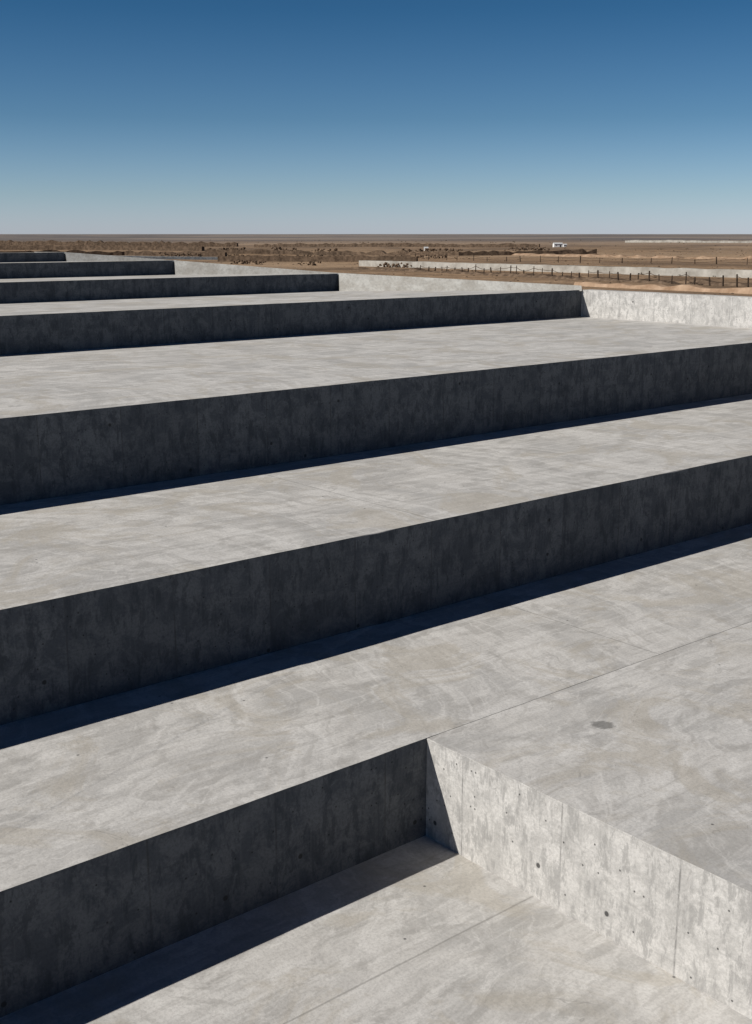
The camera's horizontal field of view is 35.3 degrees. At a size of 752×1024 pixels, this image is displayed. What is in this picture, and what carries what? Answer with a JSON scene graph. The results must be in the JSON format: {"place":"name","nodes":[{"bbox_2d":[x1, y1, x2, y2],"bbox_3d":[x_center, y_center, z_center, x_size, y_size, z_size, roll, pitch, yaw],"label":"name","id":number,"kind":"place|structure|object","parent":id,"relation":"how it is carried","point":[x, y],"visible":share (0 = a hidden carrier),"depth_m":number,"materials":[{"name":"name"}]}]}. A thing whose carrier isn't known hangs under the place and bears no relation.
{"place":"outdoors","nodes":[
{"label":"outdoors","id":0,"kind":"place"},
{"bbox_2d":[0,252,751,1023],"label":"concrete terrace","id":1,"kind":"structure","parent":0,"point":[374,648],"depth_m":25.17,"materials":[{"name":"grey concrete"}]},
{"bbox_2d":[0,234,751,296],"bbox_3d":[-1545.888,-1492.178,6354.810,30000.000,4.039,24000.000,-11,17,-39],"label":"desert ground","id":2,"kind":"structure","parent":0,"point":[607,244],"depth_m":318.79,"materials":[{"name":"soil"}]},
{"bbox_2d":[0,250,226,256],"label":"stone wall","id":3,"kind":"structure","parent":2,"relation":"on","point":[149,253],"depth_m":223.81,"materials":[{"name":"brown stone"}]},
{"bbox_2d":[110,255,217,259],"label":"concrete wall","id":4,"kind":"structure","parent":2,"relation":"on","point":[185,258],"depth_m":195.10,"materials":[{"name":"grey concrete"}]},
{"bbox_2d":[218,255,417,261],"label":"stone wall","id":5,"kind":"structure","parent":2,"relation":"on","point":[338,258],"depth_m":175.82,"materials":[{"name":"brown stone"}]},
{"bbox_2d":[230,260,411,267],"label":"rubble stone wall","id":6,"kind":"structure","parent":2,"relation":"on","point":[314,264],"depth_m":154.71,"materials":[{"name":"brown stone"}]},
{"bbox_2d":[208,246,549,251],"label":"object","id":7,"kind":"structure","parent":2,"relation":"on","point":[409,250],"depth_m":282.02,"materials":[{"name":"brown stone"}]},
{"bbox_2d":[24,240,741,278],"bbox_3d":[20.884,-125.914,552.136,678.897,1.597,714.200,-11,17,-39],"label":"desert scrub","id":8,"kind":"object","parent":2,"relation":"on","point":[454,257],"visible":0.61,"depth_m":531.49,"materials":[{"name":"plant"}]},
{"bbox_2d":[25,249,744,294],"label":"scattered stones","id":9,"kind":"object","parent":2,"relation":"on","point":[521,258],"visible":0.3,"depth_m":171.90,"materials":[{"name":"brown stone"}]},
{"bbox_2d":[254,243,539,247],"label":"stone wall","id":10,"kind":"structure","parent":2,"relation":"on","point":[395,245],"depth_m":374.60,"materials":[{"name":"brown stone"}]},
{"bbox_2d":[205,248,596,255],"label":"stone wall","id":11,"kind":"structure","parent":2,"relation":"on","point":[384,253],"depth_m":236.59,"materials":[{"name":"brown stone"}]},
{"bbox_2d":[354,267,751,285],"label":"earth berm","id":12,"kind":"structure","parent":2,"relation":"on","point":[704,282],"depth_m":108.84,"materials":[{"name":"soil"}]},
{"bbox_2d":[359,260,751,277],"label":"concrete wall","id":13,"kind":"structure","parent":2,"relation":"on","point":[729,273],"depth_m":124.52,"materials":[{"name":"grey concrete"}]},
{"bbox_2d":[552,243,562,246],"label":"white shed","id":14,"kind":"structure","parent":2,"relation":"on","point":[557,244],"depth_m":358.14,"materials":[{"name":"paint"}]},
{"bbox_2d":[401,253,747,263],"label":"wire fence","id":15,"kind":"object","parent":2,"relation":"on","point":[672,258],"visible":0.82,"depth_m":167.19,"materials":[{"name":"brown metal"}]},
{"bbox_2d":[420,264,751,286],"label":"wire fence","id":16,"kind":"object","parent":2,"relation":"on","point":[598,272],"visible":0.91,"depth_m":103.36,"materials":[{"name":"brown wood"}]},
{"bbox_2d":[512,253,751,259],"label":"earth berm","id":17,"kind":"structure","parent":2,"relation":"on","point":[625,256],"depth_m":210.46,"materials":[{"name":"beige soil"}]},
{"bbox_2d":[574,282,751,293],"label":"earth berm","id":18,"kind":"structure","parent":2,"relation":"on","point":[697,288],"depth_m":85.91,"materials":[{"name":"brown soil"}]},
{"bbox_2d":[625,240,751,242],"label":"pale perimeter wall","id":19,"kind":"structure","parent":2,"relation":"on","point":[654,241],"depth_m":562.23,"materials":[{"name":"concrete"}]},
{"bbox_2d":[0,0,751,233],"label":"sky","id":20,"kind":"structure","parent":0,"point":[117,116],"materials":[{"name":"blue"}]}
]}

